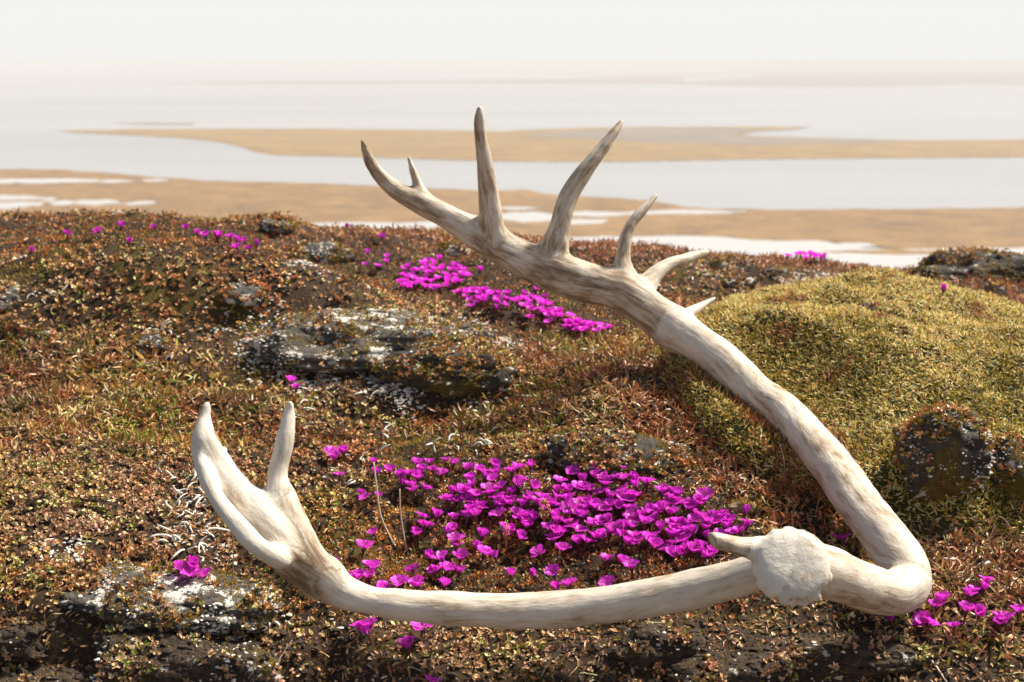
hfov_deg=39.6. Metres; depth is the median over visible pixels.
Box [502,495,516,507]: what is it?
saxifrage flower
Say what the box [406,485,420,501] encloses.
saxifrage flower
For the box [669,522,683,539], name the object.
saxifrage flower
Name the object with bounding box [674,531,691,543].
saxifrage flower
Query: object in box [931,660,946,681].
twig
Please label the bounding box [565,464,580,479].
saxifrage flower
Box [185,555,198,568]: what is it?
saxifrage flower
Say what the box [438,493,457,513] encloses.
saxifrage flower
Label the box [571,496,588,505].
saxifrage flower
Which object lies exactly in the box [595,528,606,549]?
saxifrage flower
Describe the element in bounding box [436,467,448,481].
saxifrage flower
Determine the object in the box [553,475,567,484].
saxifrage flower
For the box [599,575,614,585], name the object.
saxifrage flower
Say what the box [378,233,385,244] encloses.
saxifrage flower
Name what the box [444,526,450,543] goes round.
saxifrage flower
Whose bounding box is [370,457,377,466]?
saxifrage flower
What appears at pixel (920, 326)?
moss cushion
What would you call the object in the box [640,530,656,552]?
saxifrage flower
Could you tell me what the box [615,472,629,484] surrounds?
saxifrage flower
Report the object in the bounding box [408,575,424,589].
saxifrage flower
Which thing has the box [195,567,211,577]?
saxifrage flower
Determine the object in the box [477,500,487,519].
saxifrage flower
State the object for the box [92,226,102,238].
saxifrage flower
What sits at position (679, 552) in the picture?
saxifrage flower
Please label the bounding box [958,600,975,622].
saxifrage flower
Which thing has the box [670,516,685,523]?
saxifrage flower
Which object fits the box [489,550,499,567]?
saxifrage flower
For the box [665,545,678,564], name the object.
saxifrage flower
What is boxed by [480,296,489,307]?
saxifrage flower
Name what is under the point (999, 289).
rock
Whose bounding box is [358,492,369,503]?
saxifrage flower
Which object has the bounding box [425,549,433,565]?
saxifrage flower
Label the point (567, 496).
saxifrage flower
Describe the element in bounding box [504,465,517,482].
saxifrage flower
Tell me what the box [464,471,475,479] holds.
saxifrage flower
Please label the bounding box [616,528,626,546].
saxifrage flower
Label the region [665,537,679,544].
saxifrage flower
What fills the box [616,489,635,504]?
saxifrage flower
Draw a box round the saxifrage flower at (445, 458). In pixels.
[441,457,453,474]
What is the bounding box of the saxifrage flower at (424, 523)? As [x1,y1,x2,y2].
[418,519,434,539]
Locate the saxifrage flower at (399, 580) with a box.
[390,574,408,588]
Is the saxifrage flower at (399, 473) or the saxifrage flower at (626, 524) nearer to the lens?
the saxifrage flower at (626, 524)
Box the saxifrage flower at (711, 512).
[707,509,719,527]
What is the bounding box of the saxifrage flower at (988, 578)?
[979,574,994,581]
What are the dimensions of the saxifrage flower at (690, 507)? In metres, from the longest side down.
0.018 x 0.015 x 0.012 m
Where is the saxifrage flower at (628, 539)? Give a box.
[623,534,633,552]
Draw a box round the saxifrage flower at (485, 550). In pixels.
[477,544,493,564]
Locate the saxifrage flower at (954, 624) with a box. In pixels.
[945,620,961,637]
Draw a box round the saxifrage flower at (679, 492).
[672,486,684,505]
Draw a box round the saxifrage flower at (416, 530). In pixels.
[410,526,421,545]
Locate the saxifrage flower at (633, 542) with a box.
[629,538,639,554]
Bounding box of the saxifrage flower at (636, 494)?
[624,489,641,502]
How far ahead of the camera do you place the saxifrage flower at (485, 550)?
1.44 m
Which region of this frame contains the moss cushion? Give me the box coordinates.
[652,265,1023,542]
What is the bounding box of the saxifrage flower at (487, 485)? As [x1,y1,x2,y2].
[480,482,497,499]
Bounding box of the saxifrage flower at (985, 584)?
[981,579,989,599]
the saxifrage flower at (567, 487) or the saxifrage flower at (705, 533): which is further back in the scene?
the saxifrage flower at (567, 487)
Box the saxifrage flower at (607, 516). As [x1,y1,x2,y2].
[602,513,611,521]
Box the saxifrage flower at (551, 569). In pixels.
[544,564,559,580]
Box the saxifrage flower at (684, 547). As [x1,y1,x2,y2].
[680,543,689,563]
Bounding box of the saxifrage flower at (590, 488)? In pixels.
[586,484,595,495]
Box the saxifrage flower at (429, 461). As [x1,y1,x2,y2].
[424,457,434,465]
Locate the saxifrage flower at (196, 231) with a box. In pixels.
[194,228,199,236]
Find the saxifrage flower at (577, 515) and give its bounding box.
[576,509,585,522]
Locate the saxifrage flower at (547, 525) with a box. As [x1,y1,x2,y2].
[541,521,557,538]
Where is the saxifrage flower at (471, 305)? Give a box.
[466,303,475,312]
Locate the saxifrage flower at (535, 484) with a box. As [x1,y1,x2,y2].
[530,478,540,490]
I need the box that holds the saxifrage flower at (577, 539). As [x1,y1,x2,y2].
[571,534,583,552]
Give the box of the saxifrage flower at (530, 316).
[525,314,534,325]
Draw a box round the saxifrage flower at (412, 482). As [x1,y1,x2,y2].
[404,479,416,496]
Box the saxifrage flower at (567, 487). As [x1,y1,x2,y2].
[561,482,573,499]
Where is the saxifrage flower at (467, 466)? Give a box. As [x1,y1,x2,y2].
[461,462,473,472]
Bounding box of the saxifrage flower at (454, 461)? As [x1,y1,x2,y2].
[447,458,458,469]
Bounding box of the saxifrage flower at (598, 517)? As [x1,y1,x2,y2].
[595,514,609,528]
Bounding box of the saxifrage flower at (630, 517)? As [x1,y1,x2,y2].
[624,512,640,527]
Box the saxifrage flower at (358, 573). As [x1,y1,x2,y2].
[350,568,363,580]
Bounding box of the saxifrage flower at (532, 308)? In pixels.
[527,305,536,313]
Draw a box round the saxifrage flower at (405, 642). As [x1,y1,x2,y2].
[398,635,414,660]
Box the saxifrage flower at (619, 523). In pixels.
[612,519,627,534]
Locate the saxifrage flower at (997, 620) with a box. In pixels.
[993,614,1005,633]
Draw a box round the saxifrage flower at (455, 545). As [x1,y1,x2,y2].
[450,540,463,557]
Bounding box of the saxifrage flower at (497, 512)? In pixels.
[489,506,505,521]
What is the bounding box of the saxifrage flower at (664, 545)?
[658,541,673,550]
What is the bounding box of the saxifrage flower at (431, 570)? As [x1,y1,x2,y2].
[426,566,438,582]
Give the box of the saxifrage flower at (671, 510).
[665,505,678,518]
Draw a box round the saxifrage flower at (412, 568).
[404,563,418,575]
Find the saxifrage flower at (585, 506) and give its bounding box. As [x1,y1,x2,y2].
[579,501,591,518]
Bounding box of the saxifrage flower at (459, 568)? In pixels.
[454,564,466,582]
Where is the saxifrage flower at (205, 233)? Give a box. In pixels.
[200,230,208,239]
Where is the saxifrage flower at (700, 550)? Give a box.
[692,543,703,559]
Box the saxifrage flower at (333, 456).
[328,451,338,466]
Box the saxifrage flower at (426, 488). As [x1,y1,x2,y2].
[420,481,432,498]
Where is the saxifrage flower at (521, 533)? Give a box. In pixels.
[515,528,527,547]
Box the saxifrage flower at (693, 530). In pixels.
[689,523,697,540]
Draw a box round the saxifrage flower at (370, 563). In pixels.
[362,559,380,580]
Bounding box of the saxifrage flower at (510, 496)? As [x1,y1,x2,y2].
[501,494,513,511]
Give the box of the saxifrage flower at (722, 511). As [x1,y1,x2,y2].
[717,509,729,513]
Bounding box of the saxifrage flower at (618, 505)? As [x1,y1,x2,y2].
[614,499,624,515]
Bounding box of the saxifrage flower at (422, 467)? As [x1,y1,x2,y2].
[416,463,426,480]
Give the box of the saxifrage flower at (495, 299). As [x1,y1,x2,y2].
[493,297,502,309]
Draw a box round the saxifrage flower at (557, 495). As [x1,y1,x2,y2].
[552,490,562,498]
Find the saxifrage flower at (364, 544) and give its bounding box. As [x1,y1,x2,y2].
[355,539,372,558]
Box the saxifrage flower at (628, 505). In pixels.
[622,503,637,508]
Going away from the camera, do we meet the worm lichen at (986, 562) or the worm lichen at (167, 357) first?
the worm lichen at (986, 562)
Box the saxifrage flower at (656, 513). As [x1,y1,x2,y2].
[648,508,659,524]
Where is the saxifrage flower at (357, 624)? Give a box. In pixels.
[349,620,369,641]
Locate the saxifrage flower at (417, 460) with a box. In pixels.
[412,457,422,468]
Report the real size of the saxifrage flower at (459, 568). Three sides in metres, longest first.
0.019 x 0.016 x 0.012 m
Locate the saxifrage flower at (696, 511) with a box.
[693,508,702,514]
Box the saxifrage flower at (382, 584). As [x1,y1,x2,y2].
[376,580,390,587]
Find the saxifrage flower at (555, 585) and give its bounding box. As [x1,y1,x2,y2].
[550,581,560,590]
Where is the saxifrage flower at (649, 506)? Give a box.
[641,502,657,515]
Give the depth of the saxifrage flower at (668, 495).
1.50 m
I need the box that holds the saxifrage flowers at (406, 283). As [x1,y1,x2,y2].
[396,250,826,334]
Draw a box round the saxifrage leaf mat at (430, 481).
[0,209,1023,681]
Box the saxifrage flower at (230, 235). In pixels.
[224,232,234,244]
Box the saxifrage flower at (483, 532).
[477,526,490,542]
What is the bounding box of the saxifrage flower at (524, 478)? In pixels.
[516,474,528,480]
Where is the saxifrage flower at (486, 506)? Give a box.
[472,500,489,517]
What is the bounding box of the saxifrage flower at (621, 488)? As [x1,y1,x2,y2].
[615,483,627,491]
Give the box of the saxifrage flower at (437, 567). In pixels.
[431,564,441,581]
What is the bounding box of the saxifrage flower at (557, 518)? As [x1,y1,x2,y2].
[551,515,563,523]
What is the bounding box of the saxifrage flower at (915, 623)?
[911,615,925,632]
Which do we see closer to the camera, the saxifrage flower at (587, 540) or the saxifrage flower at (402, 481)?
the saxifrage flower at (587, 540)
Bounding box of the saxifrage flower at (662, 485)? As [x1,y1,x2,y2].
[656,482,668,498]
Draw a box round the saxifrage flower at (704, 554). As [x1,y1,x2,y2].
[695,547,710,564]
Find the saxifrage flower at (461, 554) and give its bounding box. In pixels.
[453,548,468,564]
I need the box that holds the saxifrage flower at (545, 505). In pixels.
[536,500,550,520]
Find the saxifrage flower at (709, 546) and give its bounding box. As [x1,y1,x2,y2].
[704,544,717,562]
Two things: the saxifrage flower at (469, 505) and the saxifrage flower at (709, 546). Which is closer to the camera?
the saxifrage flower at (709, 546)
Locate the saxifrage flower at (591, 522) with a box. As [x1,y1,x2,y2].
[584,517,595,534]
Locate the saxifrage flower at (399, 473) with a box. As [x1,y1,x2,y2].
[394,469,403,487]
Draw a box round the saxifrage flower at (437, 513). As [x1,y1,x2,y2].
[431,508,443,527]
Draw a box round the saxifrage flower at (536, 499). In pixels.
[532,496,540,511]
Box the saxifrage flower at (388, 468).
[384,464,395,477]
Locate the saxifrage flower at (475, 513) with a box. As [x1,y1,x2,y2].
[468,508,481,527]
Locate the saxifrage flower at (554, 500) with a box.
[547,497,556,508]
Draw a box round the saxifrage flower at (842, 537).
[832,531,849,549]
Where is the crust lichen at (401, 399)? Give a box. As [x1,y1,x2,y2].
[13,219,952,620]
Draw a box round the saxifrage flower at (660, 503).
[654,500,666,517]
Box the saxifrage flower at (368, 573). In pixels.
[363,567,376,584]
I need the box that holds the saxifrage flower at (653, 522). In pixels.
[650,514,658,530]
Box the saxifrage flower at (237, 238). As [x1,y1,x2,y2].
[234,235,240,242]
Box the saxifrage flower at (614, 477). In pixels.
[607,472,622,488]
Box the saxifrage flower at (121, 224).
[118,221,125,233]
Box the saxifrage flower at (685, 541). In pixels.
[680,539,689,556]
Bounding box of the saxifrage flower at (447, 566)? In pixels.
[439,560,454,576]
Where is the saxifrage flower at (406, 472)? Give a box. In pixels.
[403,468,414,480]
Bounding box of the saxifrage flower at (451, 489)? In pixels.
[448,485,457,504]
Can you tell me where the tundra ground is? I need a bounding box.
[0,211,1023,681]
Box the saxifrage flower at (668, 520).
[665,518,681,524]
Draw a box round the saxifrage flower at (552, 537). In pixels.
[545,532,562,550]
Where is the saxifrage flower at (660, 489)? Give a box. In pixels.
[654,485,667,500]
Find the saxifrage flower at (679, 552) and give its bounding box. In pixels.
[674,545,684,560]
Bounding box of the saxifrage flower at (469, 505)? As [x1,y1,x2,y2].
[464,503,474,519]
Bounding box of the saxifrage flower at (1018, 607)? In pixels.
[1010,603,1023,623]
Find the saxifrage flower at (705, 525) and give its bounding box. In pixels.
[700,521,711,538]
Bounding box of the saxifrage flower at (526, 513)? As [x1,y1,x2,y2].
[521,509,533,528]
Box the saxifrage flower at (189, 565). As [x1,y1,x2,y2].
[187,561,198,568]
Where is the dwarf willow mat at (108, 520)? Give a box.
[0,208,1023,681]
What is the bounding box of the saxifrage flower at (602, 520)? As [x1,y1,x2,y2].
[594,515,605,527]
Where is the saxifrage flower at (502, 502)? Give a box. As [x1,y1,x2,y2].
[494,497,506,514]
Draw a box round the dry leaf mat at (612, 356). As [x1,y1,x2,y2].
[0,206,1023,681]
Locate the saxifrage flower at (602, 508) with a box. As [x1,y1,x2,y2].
[593,502,611,514]
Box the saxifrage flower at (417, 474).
[410,469,422,484]
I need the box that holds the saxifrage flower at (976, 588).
[968,584,981,596]
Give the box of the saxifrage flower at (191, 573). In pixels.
[180,567,200,578]
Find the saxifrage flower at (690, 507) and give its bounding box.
[685,503,697,513]
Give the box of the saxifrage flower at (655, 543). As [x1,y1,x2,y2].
[648,536,663,557]
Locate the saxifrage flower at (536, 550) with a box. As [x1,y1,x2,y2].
[530,544,545,561]
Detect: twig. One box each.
[279,640,292,662]
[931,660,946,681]
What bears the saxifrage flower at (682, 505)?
on the tundra ground
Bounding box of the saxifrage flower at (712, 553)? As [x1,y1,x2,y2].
[706,548,716,564]
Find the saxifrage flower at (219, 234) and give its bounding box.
[215,230,222,244]
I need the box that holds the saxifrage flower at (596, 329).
[592,327,600,334]
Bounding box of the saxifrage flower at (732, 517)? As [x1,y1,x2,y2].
[724,513,735,526]
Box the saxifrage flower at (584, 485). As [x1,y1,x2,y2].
[578,481,590,494]
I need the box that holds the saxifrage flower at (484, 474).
[482,470,487,482]
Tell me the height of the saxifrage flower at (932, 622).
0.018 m
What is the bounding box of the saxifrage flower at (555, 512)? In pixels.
[550,508,560,515]
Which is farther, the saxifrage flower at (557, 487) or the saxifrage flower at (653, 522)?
the saxifrage flower at (557, 487)
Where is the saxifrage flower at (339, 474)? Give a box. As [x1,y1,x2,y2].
[332,470,345,482]
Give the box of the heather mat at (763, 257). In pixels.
[5,209,1023,626]
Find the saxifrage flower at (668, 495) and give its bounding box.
[661,492,677,499]
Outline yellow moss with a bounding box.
[0,214,1023,681]
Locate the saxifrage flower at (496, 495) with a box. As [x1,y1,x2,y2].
[488,490,505,499]
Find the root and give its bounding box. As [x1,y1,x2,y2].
[541,642,563,676]
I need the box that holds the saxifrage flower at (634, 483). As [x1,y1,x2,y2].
[630,477,638,496]
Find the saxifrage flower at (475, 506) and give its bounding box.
[466,502,478,522]
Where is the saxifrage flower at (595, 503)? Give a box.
[589,497,601,514]
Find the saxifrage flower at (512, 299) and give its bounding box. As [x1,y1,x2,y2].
[510,297,516,306]
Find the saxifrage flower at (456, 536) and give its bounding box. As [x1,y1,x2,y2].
[447,531,465,543]
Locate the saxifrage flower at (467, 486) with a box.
[461,483,470,492]
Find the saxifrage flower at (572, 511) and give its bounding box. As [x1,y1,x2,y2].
[566,506,583,521]
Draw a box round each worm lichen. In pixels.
[27,285,66,303]
[115,355,173,367]
[143,319,171,335]
[150,524,207,561]
[158,460,188,480]
[165,470,205,506]
[165,482,229,540]
[247,621,291,632]
[279,399,324,422]
[308,373,340,387]
[322,465,354,484]
[353,387,398,397]
[360,444,389,465]
[381,422,395,438]
[426,434,482,454]
[478,427,496,445]
[944,546,989,566]
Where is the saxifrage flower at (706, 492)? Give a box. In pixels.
[695,487,713,505]
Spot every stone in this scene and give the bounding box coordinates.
[727,500,757,515]
[857,302,876,310]
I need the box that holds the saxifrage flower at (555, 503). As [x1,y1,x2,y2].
[549,501,560,515]
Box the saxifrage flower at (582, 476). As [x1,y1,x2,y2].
[578,472,586,492]
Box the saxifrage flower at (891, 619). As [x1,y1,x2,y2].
[885,616,894,628]
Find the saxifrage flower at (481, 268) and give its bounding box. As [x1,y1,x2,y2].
[478,265,483,276]
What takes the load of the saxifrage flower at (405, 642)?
on the tundra ground
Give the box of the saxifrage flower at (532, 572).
[529,567,537,586]
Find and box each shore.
[566,65,1020,76]
[673,66,1023,86]
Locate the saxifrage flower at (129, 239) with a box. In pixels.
[126,237,131,247]
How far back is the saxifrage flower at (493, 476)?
1.54 m
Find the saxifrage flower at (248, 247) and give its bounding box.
[244,244,251,255]
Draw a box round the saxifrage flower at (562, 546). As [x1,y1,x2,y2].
[555,542,571,560]
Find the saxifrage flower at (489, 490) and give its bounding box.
[482,486,497,504]
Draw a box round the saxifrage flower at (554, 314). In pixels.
[551,312,557,324]
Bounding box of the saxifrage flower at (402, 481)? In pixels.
[399,477,406,490]
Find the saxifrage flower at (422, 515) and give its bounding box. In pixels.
[415,511,430,525]
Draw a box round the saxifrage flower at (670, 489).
[664,485,680,493]
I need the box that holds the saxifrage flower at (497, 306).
[494,303,501,314]
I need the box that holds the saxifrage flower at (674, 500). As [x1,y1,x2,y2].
[670,498,683,514]
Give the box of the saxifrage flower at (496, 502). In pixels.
[488,497,506,516]
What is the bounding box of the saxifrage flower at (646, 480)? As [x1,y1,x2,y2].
[639,475,655,493]
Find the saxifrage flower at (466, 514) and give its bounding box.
[460,509,472,527]
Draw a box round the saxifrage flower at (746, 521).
[742,518,753,535]
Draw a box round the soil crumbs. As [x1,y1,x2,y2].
[0,214,1023,681]
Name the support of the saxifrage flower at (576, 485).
on the tundra ground
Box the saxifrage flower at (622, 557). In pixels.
[617,554,630,572]
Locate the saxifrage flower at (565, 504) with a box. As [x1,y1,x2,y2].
[558,499,576,516]
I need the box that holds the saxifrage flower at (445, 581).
[438,576,451,590]
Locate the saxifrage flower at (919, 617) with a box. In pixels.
[914,610,931,630]
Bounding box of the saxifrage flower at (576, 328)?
[572,325,580,334]
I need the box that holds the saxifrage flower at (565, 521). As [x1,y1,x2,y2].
[560,516,573,533]
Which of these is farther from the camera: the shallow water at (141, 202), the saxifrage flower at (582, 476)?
the shallow water at (141, 202)
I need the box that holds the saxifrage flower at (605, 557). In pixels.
[599,553,614,572]
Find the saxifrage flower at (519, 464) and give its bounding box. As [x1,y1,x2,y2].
[511,461,525,475]
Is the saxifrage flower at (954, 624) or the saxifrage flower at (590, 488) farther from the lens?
the saxifrage flower at (590, 488)
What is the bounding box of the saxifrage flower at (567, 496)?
[560,493,572,513]
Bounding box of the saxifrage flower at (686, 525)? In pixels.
[678,522,691,532]
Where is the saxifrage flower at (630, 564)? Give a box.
[623,559,639,579]
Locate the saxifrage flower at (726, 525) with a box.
[720,520,732,533]
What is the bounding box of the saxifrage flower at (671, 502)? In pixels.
[664,494,681,513]
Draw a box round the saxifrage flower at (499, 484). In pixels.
[493,480,506,495]
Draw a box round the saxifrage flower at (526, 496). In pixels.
[523,493,533,508]
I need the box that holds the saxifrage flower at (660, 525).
[655,520,665,538]
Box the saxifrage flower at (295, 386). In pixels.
[290,383,299,392]
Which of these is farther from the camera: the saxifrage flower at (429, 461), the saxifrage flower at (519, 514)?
the saxifrage flower at (429, 461)
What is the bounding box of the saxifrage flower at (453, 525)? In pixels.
[447,522,457,531]
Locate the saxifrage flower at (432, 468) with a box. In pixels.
[427,464,436,479]
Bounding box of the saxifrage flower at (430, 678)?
[424,674,441,681]
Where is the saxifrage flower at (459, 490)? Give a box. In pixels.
[453,483,469,501]
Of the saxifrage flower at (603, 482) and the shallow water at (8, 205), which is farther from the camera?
the shallow water at (8, 205)
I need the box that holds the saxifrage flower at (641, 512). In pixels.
[637,510,646,528]
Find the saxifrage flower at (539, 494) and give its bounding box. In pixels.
[534,489,550,497]
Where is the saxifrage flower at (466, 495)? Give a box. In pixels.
[459,492,472,502]
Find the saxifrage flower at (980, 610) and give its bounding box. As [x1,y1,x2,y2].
[974,603,986,623]
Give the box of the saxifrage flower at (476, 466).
[474,464,485,477]
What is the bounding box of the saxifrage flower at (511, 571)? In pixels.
[506,567,515,584]
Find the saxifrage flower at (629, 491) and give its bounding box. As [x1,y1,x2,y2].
[627,489,637,503]
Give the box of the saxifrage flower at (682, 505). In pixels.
[680,500,687,514]
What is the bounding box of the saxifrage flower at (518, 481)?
[513,475,523,494]
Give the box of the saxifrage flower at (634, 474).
[629,471,638,488]
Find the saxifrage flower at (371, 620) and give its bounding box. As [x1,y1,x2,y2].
[358,617,376,626]
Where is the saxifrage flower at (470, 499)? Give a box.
[465,496,477,503]
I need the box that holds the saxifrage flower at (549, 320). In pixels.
[544,317,553,325]
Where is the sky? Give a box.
[0,0,1023,62]
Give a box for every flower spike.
[443,458,452,475]
[503,519,509,552]
[537,498,550,531]
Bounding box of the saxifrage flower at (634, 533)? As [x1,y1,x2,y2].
[627,530,642,546]
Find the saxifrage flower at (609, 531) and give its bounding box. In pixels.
[606,525,614,544]
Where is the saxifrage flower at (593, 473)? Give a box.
[590,469,599,482]
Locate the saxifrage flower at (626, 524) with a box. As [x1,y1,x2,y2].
[622,519,629,534]
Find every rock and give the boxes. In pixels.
[0,283,20,310]
[0,622,44,661]
[0,665,89,681]
[54,561,284,636]
[89,627,281,681]
[133,334,167,355]
[223,282,267,305]
[237,308,492,373]
[260,219,295,232]
[289,242,353,264]
[372,334,517,398]
[440,243,469,256]
[544,428,698,483]
[614,622,706,668]
[664,652,806,681]
[710,261,726,269]
[722,277,756,288]
[748,631,935,681]
[766,266,791,278]
[893,407,993,506]
[912,249,1023,282]
[983,282,1007,294]
[989,438,1023,500]
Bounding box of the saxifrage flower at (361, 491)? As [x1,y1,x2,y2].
[357,489,365,494]
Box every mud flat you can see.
[522,128,899,144]
[922,146,1023,151]
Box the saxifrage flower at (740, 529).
[732,523,746,536]
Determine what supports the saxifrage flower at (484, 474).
on the tundra ground
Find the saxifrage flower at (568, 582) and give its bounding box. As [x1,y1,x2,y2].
[558,577,577,589]
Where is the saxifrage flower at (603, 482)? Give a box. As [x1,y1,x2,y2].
[597,477,612,494]
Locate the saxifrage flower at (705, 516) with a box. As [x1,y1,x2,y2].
[699,512,713,521]
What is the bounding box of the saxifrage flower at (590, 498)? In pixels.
[581,495,595,514]
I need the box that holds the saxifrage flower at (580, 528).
[571,524,588,533]
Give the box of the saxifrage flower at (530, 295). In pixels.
[525,292,533,302]
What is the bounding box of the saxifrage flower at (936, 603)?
[928,598,944,612]
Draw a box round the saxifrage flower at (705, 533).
[701,529,710,542]
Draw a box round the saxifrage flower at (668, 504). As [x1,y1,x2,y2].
[652,501,669,519]
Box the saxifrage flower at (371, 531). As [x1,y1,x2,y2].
[367,527,377,541]
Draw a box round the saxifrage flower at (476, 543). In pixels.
[472,540,480,555]
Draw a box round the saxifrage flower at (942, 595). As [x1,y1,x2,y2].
[934,591,950,613]
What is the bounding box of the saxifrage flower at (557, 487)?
[553,484,561,501]
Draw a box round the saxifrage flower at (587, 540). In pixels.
[581,534,596,552]
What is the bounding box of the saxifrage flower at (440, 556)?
[430,550,447,570]
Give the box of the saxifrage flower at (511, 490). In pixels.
[506,486,515,494]
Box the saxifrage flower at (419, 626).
[410,622,431,638]
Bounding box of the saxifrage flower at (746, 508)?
[742,504,750,523]
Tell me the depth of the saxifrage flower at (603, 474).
1.53 m
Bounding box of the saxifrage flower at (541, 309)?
[539,307,546,318]
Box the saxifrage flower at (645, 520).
[639,513,653,530]
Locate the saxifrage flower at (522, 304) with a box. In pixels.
[518,302,527,308]
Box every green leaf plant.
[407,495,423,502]
[523,542,536,546]
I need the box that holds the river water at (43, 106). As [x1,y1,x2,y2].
[0,63,1023,248]
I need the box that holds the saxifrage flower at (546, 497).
[539,495,550,512]
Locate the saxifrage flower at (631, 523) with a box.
[626,520,637,530]
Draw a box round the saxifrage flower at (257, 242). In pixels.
[254,239,259,251]
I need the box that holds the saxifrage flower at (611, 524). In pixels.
[606,521,616,536]
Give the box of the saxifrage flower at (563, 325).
[560,324,568,331]
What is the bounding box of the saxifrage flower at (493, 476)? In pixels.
[487,472,497,482]
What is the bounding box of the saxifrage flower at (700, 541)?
[694,539,707,559]
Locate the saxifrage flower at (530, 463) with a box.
[526,459,535,475]
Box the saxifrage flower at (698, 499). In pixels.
[693,494,706,508]
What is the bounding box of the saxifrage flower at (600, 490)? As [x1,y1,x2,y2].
[592,485,607,500]
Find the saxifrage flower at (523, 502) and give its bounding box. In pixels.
[517,498,528,508]
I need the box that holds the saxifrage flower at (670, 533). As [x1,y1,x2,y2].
[665,527,678,540]
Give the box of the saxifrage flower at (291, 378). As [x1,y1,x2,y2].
[286,375,296,390]
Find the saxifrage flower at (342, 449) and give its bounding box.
[338,445,348,459]
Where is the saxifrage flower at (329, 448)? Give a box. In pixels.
[324,445,339,459]
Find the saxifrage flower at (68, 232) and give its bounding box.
[64,229,72,240]
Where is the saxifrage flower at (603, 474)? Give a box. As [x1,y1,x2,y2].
[597,470,607,485]
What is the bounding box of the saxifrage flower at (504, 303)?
[500,301,509,310]
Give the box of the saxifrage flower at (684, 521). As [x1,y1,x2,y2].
[682,518,693,523]
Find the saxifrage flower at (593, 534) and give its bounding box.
[589,530,597,547]
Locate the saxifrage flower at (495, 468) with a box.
[489,464,500,480]
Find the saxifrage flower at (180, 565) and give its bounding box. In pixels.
[174,560,187,572]
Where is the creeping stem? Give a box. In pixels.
[395,412,449,421]
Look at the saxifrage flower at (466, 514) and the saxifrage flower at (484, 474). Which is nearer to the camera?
the saxifrage flower at (466, 514)
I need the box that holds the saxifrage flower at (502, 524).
[499,522,514,540]
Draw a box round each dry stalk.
[230,534,233,593]
[373,462,395,545]
[399,489,407,553]
[748,439,758,475]
[780,445,785,483]
[979,516,1012,577]
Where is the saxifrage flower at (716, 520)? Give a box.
[707,514,724,527]
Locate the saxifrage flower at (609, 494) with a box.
[605,489,615,497]
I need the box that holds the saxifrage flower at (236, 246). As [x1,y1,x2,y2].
[230,242,241,254]
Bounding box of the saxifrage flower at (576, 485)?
[571,480,586,497]
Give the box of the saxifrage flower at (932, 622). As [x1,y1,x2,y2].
[923,616,939,635]
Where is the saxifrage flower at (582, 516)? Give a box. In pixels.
[575,509,588,524]
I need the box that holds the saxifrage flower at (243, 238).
[241,236,246,244]
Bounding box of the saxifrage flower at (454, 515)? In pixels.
[448,512,459,521]
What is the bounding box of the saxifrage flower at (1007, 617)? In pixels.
[998,613,1010,635]
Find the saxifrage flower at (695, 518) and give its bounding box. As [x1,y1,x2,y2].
[687,513,701,523]
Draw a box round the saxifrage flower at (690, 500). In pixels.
[681,497,696,513]
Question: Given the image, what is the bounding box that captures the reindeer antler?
[191,107,931,628]
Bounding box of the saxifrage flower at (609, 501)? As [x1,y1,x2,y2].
[603,497,616,513]
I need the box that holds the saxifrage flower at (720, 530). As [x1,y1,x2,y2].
[713,527,728,534]
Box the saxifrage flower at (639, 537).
[634,535,643,550]
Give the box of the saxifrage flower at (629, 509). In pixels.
[622,506,639,516]
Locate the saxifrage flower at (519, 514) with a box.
[517,510,530,526]
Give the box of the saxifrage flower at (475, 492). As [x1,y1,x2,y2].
[468,488,483,497]
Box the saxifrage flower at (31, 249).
[27,246,34,256]
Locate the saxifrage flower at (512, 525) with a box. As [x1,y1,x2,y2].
[501,522,515,537]
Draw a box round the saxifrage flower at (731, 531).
[725,527,737,535]
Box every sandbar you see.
[0,169,1023,248]
[61,126,1023,161]
[117,122,196,124]
[158,77,687,83]
[821,249,936,254]
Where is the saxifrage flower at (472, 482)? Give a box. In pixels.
[467,478,475,488]
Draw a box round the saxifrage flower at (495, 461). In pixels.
[490,458,500,472]
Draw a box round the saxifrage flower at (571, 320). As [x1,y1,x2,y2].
[569,317,575,323]
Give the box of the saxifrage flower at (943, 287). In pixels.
[941,283,946,296]
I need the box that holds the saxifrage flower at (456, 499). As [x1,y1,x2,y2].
[447,495,463,511]
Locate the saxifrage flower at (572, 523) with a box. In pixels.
[564,519,578,534]
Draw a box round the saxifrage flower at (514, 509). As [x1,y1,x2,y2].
[510,506,522,521]
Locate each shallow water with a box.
[0,178,98,183]
[0,195,45,199]
[0,201,44,208]
[39,197,57,200]
[47,200,73,205]
[74,199,119,205]
[98,180,132,182]
[121,201,154,204]
[142,179,167,181]
[314,221,436,228]
[501,207,539,209]
[503,212,551,221]
[569,235,1023,268]
[571,219,608,224]
[573,211,634,216]
[646,210,745,214]
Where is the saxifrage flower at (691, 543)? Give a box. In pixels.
[687,540,700,561]
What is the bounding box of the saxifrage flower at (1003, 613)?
[998,610,1014,616]
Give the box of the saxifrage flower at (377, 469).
[372,467,381,478]
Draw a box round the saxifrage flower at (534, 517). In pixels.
[531,511,538,528]
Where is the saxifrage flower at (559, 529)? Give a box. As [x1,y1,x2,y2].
[550,525,565,544]
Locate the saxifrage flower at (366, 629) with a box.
[358,622,374,645]
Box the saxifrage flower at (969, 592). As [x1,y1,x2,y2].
[963,587,977,601]
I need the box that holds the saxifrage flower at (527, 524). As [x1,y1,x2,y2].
[520,517,533,535]
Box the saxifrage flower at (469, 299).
[465,295,474,308]

